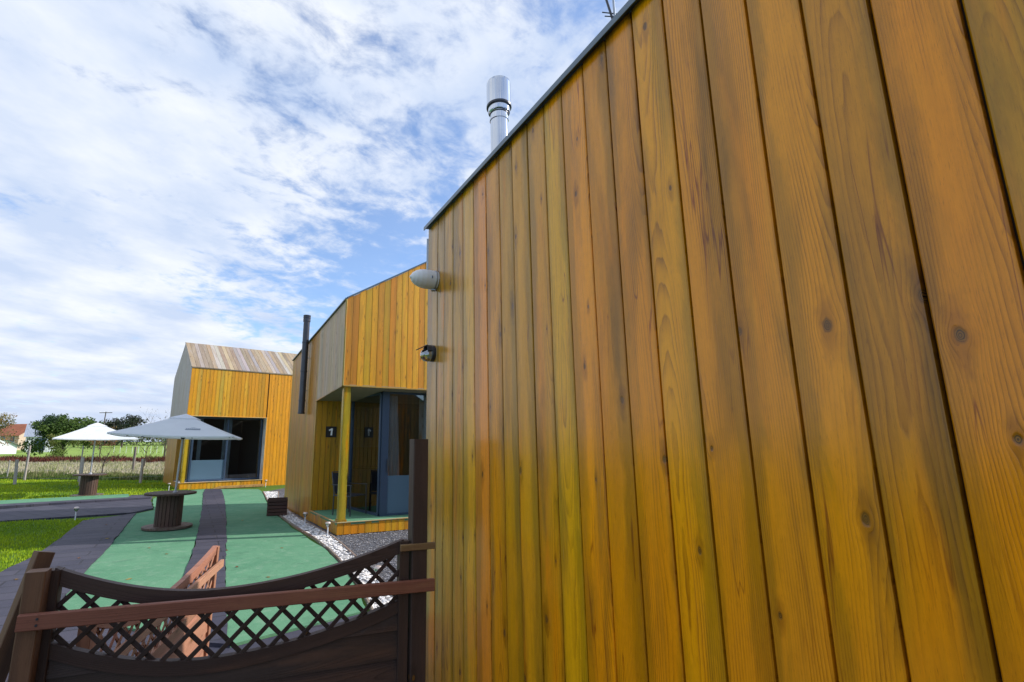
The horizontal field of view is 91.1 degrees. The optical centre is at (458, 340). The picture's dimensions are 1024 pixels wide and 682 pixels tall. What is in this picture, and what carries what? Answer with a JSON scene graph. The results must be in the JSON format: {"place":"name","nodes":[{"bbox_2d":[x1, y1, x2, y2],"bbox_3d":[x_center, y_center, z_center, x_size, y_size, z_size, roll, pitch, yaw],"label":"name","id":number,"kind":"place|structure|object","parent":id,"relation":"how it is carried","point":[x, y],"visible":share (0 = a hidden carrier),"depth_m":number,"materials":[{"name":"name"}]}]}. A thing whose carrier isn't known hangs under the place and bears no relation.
{"place":"outdoors","nodes":[
{"label":"outdoors","id":0,"kind":"place"},
{"bbox_2d":[0,517,93,571],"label":"lawn grass","id":1,"kind":"structure","parent":0,"point":[63,525],"depth_m":10.18,"materials":[{"name":"green plant"}]},
{"bbox_2d":[0,513,135,681],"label":"path","id":2,"kind":"structure","parent":0,"point":[87,542],"depth_m":8.74,"materials":[{"name":"rubber"}]},
{"bbox_2d":[0,499,152,522],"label":"cross path","id":3,"kind":"structure","parent":0,"point":[94,509],"depth_m":13.88,"materials":[{"name":"asphalt"}]},
{"bbox_2d":[0,495,152,508],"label":"cross path","id":4,"kind":"structure","parent":0,"point":[46,503],"depth_m":15.54,"materials":[{"name":"rubber"}]},
{"bbox_2d":[0,459,164,474],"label":"dry tall grass","id":5,"kind":"structure","parent":0,"point":[72,467],"depth_m":33.88,"materials":[{"name":"beige plant"}]},
{"bbox_2d":[0,442,166,457],"bbox_3d":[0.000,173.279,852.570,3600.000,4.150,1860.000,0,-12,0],"label":"ground","id":6,"kind":"structure","parent":0,"point":[75,451],"depth_m":106.34,"materials":[{"name":"green plant"}]},
{"bbox_2d":[0,412,19,445],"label":"autumn tree","id":7,"kind":"object","parent":6,"relation":"on","point":[3,423],"visible":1,"depth_m":78.00,"materials":[{"name":"brown plant"}]},
{"bbox_2d":[0,436,20,453],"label":"shed","id":8,"kind":"structure","parent":6,"relation":"on","point":[11,448],"depth_m":85.66,"materials":[{"name":"stone"}]},
{"bbox_2d":[0,424,26,449],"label":"farm house","id":9,"kind":"structure","parent":6,"relation":"on","point":[20,429],"depth_m":120.34,"materials":[{"name":"ceramic"}]},
{"bbox_2d":[24,424,54,451],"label":"barn","id":10,"kind":"structure","parent":6,"relation":"on","point":[29,431],"depth_m":99.85,"materials":[{"name":"metal"}]},
{"bbox_2d":[17,413,103,456],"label":"broadleaf tree","id":11,"kind":"object","parent":6,"relation":"on","point":[53,424],"visible":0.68,"depth_m":60.87,"materials":[{"name":"green plant"}]},
{"bbox_2d":[46,433,86,456],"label":"olive bush","id":12,"kind":"object","parent":6,"relation":"on","point":[57,451],"visible":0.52,"depth_m":53.20,"materials":[{"name":"green plant"}]},
{"bbox_2d":[0,454,165,462],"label":"red brambles","id":13,"kind":"object","parent":6,"relation":"on","point":[48,458],"visible":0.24,"depth_m":44.27,"materials":[{"name":"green plant"}]},
{"bbox_2d":[84,426,117,456],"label":"autumn bush","id":14,"kind":"object","parent":6,"relation":"on","point":[97,441],"visible":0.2,"depth_m":52.34,"materials":[{"name":"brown plant"}]},
{"bbox_2d":[99,411,111,448],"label":"utility pole","id":15,"kind":"object","parent":6,"relation":"on","point":[104,420],"visible":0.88,"depth_m":126.68,"materials":[{"name":"grey wood"}]},
{"bbox_2d":[73,422,145,445],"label":"field hedge","id":16,"kind":"object","parent":6,"relation":"on","point":[130,442],"visible":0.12,"depth_m":167.07,"materials":[{"name":"green plant"}]},
{"bbox_2d":[101,414,147,446],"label":"dark tree","id":17,"kind":"object","parent":6,"relation":"on","point":[130,422],"visible":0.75,"depth_m":143.24,"materials":[{"name":"green plant"}]},
{"bbox_2d":[136,437,166,445],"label":"field hedge","id":18,"kind":"object","parent":6,"relation":"on","point":[148,438],"visible":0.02,"depth_m":169.61,"materials":[{"name":"green plant"}]},
{"bbox_2d":[140,407,168,457],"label":"bare tree","id":19,"kind":"object","parent":6,"relation":"on","point":[165,448],"visible":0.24,"depth_m":52.75,"materials":[{"name":"brown plant"}]},
{"bbox_2d":[0,479,188,499],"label":"lawn grass","id":20,"kind":"structure","parent":0,"point":[146,486],"depth_m":20.89,"materials":[{"name":"green plant"}]},
{"bbox_2d":[6,614,358,681],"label":"paving","id":21,"kind":"structure","parent":0,"point":[68,635],"depth_m":4.97,"materials":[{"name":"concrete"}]},
{"bbox_2d":[0,551,54,681],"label":"leaning board","id":22,"kind":"object","parent":21,"relation":"on","point":[41,559],"visible":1,"depth_m":2.16,"materials":[{"name":"brown wood"}]},
{"bbox_2d":[8,568,51,681],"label":"fence post","id":23,"kind":"object","parent":21,"relation":"on","point":[26,645],"visible":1,"depth_m":2.07,"materials":[{"name":"brown wood"}]},
{"bbox_2d":[76,545,223,657],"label":"wooden chair","id":24,"kind":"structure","parent":21,"relation":"on","point":[175,634],"depth_m":3.66,"materials":[{"name":"red wood"}]},
{"bbox_2d":[407,439,427,681],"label":"fence post","id":25,"kind":"object","parent":21,"relation":"on","point":[417,519],"visible":0.94,"depth_m":2.77,"materials":[{"name":"brown wood"}]},
{"bbox_2d":[14,538,435,681],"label":"lattice gate","id":26,"kind":"structure","parent":25,"relation":"attached to","point":[364,645],"depth_m":2.41,"materials":[{"name":"brown wood"}]},
{"bbox_2d":[0,479,369,638],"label":"lawn","id":27,"kind":"structure","parent":0,"point":[269,488],"depth_m":12.74,"materials":[{"name":"plant"}]},
{"bbox_2d":[13,459,18,484],"bbox_3d":[-20.090,5.964,22.666,0.180,1.157,0.090,0,-12,0],"label":"fence post","id":28,"kind":"object","parent":27,"relation":"on","point":[15,472],"visible":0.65,"depth_m":22.64,"materials":[{"name":"grey wood"}]},
{"bbox_2d":[23,446,30,479],"bbox_3d":[-22.000,6.228,25.470,0.090,1.750,0.081,0,-12,0],"label":"fence post","id":29,"kind":"object","parent":27,"relation":"on","point":[27,462],"visible":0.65,"depth_m":25.44,"materials":[{"name":"grey wood"}]},
{"bbox_2d":[0,494,128,503],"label":"carpet strip","id":30,"kind":"object","parent":27,"relation":"on","point":[61,498],"visible":0.64,"depth_m":16.56,"materials":[{"name":"carpet"}]},
{"bbox_2d":[78,457,83,485],"bbox_3d":[-16.933,5.865,22.431,0.165,1.255,0.090,0,-12,0],"label":"fence post","id":31,"kind":"object","parent":27,"relation":"on","point":[82,465],"visible":0.65,"depth_m":22.43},
{"bbox_2d":[0,462,135,478],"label":"fence wire","id":32,"kind":"object","parent":31,"relation":"attached to","point":[60,463],"visible":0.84,"depth_m":22.59,"materials":[{"name":"grey metal"}]},
{"bbox_2d":[78,446,83,481],"bbox_3d":[-18.300,5.969,24.196,0.050,1.750,0.045,0,-12,0],"label":"fence post","id":33,"kind":"object","parent":27,"relation":"on","point":[80,461],"visible":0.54,"depth_m":24.25,"materials":[{"name":"grey wood"}]},
{"bbox_2d":[70,473,107,496],"bbox_3d":[-13.380,5.203,18.076,1.040,0.750,1.034,-4,-12,21],"label":"cable drum table","id":34,"kind":"object","parent":27,"relation":"on","point":[88,485],"visible":0.94,"depth_m":17.88,"materials":[{"name":"brown wood"}]},
{"bbox_2d":[52,422,137,473],"bbox_3d":[-13.380,4.294,18.261,2.450,2.605,2.450,9,-14,-37],"label":"patio umbrella","id":35,"kind":"object","parent":34,"relation":"in","point":[96,431],"visible":0.91,"depth_m":17.79,"materials":[{"name":"fabric"}]},
{"bbox_2d":[63,489,204,630],"bbox_3d":[-7.312,4.454,12.442,1.607,0.028,17.502,5,-13,-25],"label":"carpet","id":36,"kind":"object","parent":27,"relation":"on","point":[128,553],"visible":0.59,"depth_m":8.44,"materials":[{"name":"green carpet"}]},
{"bbox_2d":[141,490,196,530],"bbox_3d":[-6.500,3.788,11.220,1.034,0.750,1.040,0,-12,0],"label":"cable drum table","id":37,"kind":"object","parent":36,"relation":"on","point":[168,510],"visible":0.99,"depth_m":11.01,"materials":[{"name":"brown wood"}]},
{"bbox_2d":[107,414,242,491],"bbox_3d":[-6.403,2.939,11.421,2.350,2.535,2.350,5,-13,-17],"label":"patio umbrella","id":38,"kind":"object","parent":37,"relation":"on","point":[184,426],"visible":0.97,"depth_m":10.91,"materials":[{"name":"fabric"}]},
{"bbox_2d":[139,459,144,483],"bbox_3d":[-15.000,6.163,23.646,0.100,1.150,0.090,0,-12,0],"label":"fence post","id":39,"kind":"object","parent":27,"relation":"on","point":[141,471],"visible":0.92,"depth_m":23.63,"materials":[{"name":"grey wood"}]},
{"bbox_2d":[163,342,296,489],"bbox_3d":[-9.908,3.762,25.181,7.525,6.667,5.031,8,-14,-36],"label":"timber cabin","id":40,"kind":"object","parent":27,"relation":"on","point":[244,394],"visible":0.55,"depth_m":22.85,"materials":[{"name":"brown"}]},
{"bbox_2d":[185,439,191,481],"bbox_3d":[-11.849,4.716,21.876,0.897,2.720,1.167,0,-12,0],"label":"side window","id":41,"kind":"structure","parent":40,"relation":"in","point":[190,440],"depth_m":21.41,"materials":[{"name":"metal"}]},
{"bbox_2d":[187,417,262,481],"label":"sliding window","id":42,"kind":"structure","parent":40,"relation":"in","point":[199,470],"depth_m":21.71,"materials":[{"name":"metal"}]},
{"bbox_2d":[213,484,263,488],"bbox_3d":[-9.372,6.201,21.326,2.000,0.090,0.250,8,-14,-36],"label":"wooden step","id":43,"kind":"object","parent":27,"relation":"on","point":[240,486],"visible":1,"depth_m":21.25,"materials":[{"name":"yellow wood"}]},
{"bbox_2d":[221,489,364,647],"bbox_3d":[-5.215,4.555,12.939,1.673,0.028,17.805,5,-13,-25],"label":"carpet","id":44,"kind":"object","parent":27,"relation":"on","point":[257,538],"visible":0.61,"depth_m":8.37,"materials":[{"name":"green carpet"}]},
{"bbox_2d":[266,497,287,515],"bbox_3d":[-4.800,4.383,13.242,0.500,0.410,0.420,4,-12,-18],"label":"slatted planter","id":45,"kind":"object","parent":44,"relation":"on","point":[276,506],"visible":1,"depth_m":13.07,"materials":[{"name":"brown wood"}]},
{"bbox_2d":[424,0,1023,681],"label":"timber cabin","id":46,"kind":"object","parent":27,"relation":"on","point":[726,336],"visible":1,"depth_m":1.36,"materials":[{"name":"brown wood"}]},
{"bbox_2d":[410,269,439,290],"bbox_3d":[-0.247,-0.434,3.517,0.201,0.149,0.144,6,-13,-26],"label":"alarm siren","id":47,"kind":"object","parent":46,"relation":"attached to","point":[425,278],"visible":1,"depth_m":3.48,"materials":[{"name":"white plastic"}]},
{"bbox_2d":[416,344,435,361],"bbox_3d":[-0.230,0.084,3.469,0.116,0.118,0.116,5,-13,-24],"label":"wall lantern","id":48,"kind":"object","parent":46,"relation":"attached to","point":[429,351],"depth_m":3.46,"materials":[{"name":"black metal"}]},
{"bbox_2d":[602,0,616,18],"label":"television aerial","id":49,"kind":"object","parent":46,"relation":"attached to","point":[614,13],"visible":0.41,"depth_m":5.14,"materials":[{"name":"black metal"}]},
{"bbox_2d":[167,489,229,647],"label":"path","id":50,"kind":"structure","parent":0,"point":[212,530],"depth_m":9.98,"materials":[{"name":"rubber"}]},
{"bbox_2d":[0,0,627,441],"label":"sky","id":51,"kind":"structure","parent":0,"point":[228,173],"materials":[{"name":"blue"}]},
{"bbox_2d":[269,488,407,581],"bbox_3d":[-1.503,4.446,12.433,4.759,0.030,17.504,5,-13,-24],"label":"grey gravel","id":52,"kind":"structure","parent":0,"point":[372,545],"depth_m":9.77,"materials":[{"name":"grey gravel"}]},
{"bbox_2d":[264,491,392,608],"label":"white pebbles","id":53,"kind":"object","parent":52,"relation":"on","point":[316,531],"visible":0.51,"depth_m":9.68,"materials":[{"name":"gravel"}]},
{"bbox_2d":[263,491,392,610],"bbox_3d":[-3.905,4.382,12.135,0.767,0.060,16.599,5,-13,-24],"label":"kerb edging","id":54,"kind":"object","parent":53,"relation":"on","point":[337,558],"visible":0.44,"depth_m":9.82,"materials":[{"name":"grey concrete"}]},
{"bbox_2d":[374,565,380,582],"bbox_3d":[-1.050,3.093,6.514,0.112,0.312,0.114,0,-12,0],"label":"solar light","id":55,"kind":"object","parent":53,"relation":"on","point":[376,567],"visible":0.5,"depth_m":6.50,"materials":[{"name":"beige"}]},
{"bbox_2d":[284,262,427,535],"bbox_3d":[-1.647,1.458,14.329,5.034,6.655,5.614,7,-13,-29],"label":"timber cabin","id":56,"kind":"object","parent":52,"relation":"on","point":[366,387],"visible":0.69,"depth_m":11.96,"materials":[{"name":"brown"}]},
{"bbox_2d":[297,315,310,413],"bbox_3d":[-4.246,0.616,13.762,0.212,2.760,0.204,0,-12,0],"label":"stove pipe","id":57,"kind":"object","parent":56,"relation":"attached to","point":[304,362],"visible":1,"depth_m":13.69,"materials":[{"name":"black metal"}]},
{"bbox_2d":[325,426,336,436],"bbox_3d":[-3.250,2.317,12.743,0.270,0.270,0.017,6,-13,-26],"label":"number sign","id":58,"kind":"object","parent":56,"relation":"attached to","point":[331,431],"visible":1,"depth_m":12.74,"materials":[{"name":"black plastic"}]},
{"bbox_2d":[332,471,366,516],"bbox_3d":[-2.569,3.555,11.709,0.662,0.962,0.585,-7,-13,29],"label":"patio chair","id":59,"kind":"object","parent":56,"relation":"on","point":[335,483],"visible":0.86,"depth_m":11.72,"materials":[{"name":"black metal"}]},
{"bbox_2d":[347,392,382,515],"bbox_3d":[-2.296,2.724,12.236,0.080,2.800,1.689,8,-14,-35],"label":"side window","id":60,"kind":"structure","parent":56,"relation":"in","point":[380,394],"depth_m":11.97,"materials":[{"name":"metal"}]},
{"bbox_2d":[379,391,426,515],"bbox_3d":[-0.954,2.664,11.990,1.727,2.820,0.930,0,-12,0],"label":"glass door","id":61,"kind":"structure","parent":56,"relation":"in","point":[394,490],"depth_m":11.57,"materials":[{"name":"metal"}]},
{"label":"meadow","id":62,"kind":"structure","parent":0,"visible":0},
{"bbox_2d":[0,470,163,480],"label":"rough verge grass","id":63,"kind":"structure","parent":62,"relation":"on","point":[68,476],"depth_m":26.34,"materials":[{"name":"plant"}]},
{"bbox_2d":[77,440,126,476],"bbox_3d":[-19.675,6.265,27.599,2.915,2.530,2.224,-6,-13,26],"label":"bare shrub","id":64,"kind":"object","parent":62,"relation":"on","point":[104,452],"visible":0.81,"depth_m":27.63,"materials":[{"name":"brown plant"}]},
{"bbox_2d":[131,447,136,471],"bbox_3d":[-20.100,7.393,30.947,0.120,1.650,0.108,0,-12,0],"label":"fence post","id":65,"kind":"object","parent":62,"relation":"on","point":[134,458],"visible":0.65,"depth_m":30.93,"materials":[{"name":"grey wood"}]},
{"bbox_2d":[129,426,165,465],"bbox_3d":[-23.319,7.918,37.184,3.723,3.109,2.907,7,-13,-30],"label":"thin shrub","id":66,"kind":"object","parent":62,"relation":"on","point":[148,446],"visible":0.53,"depth_m":37.13,"materials":[{"name":"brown plant"}]}
]}

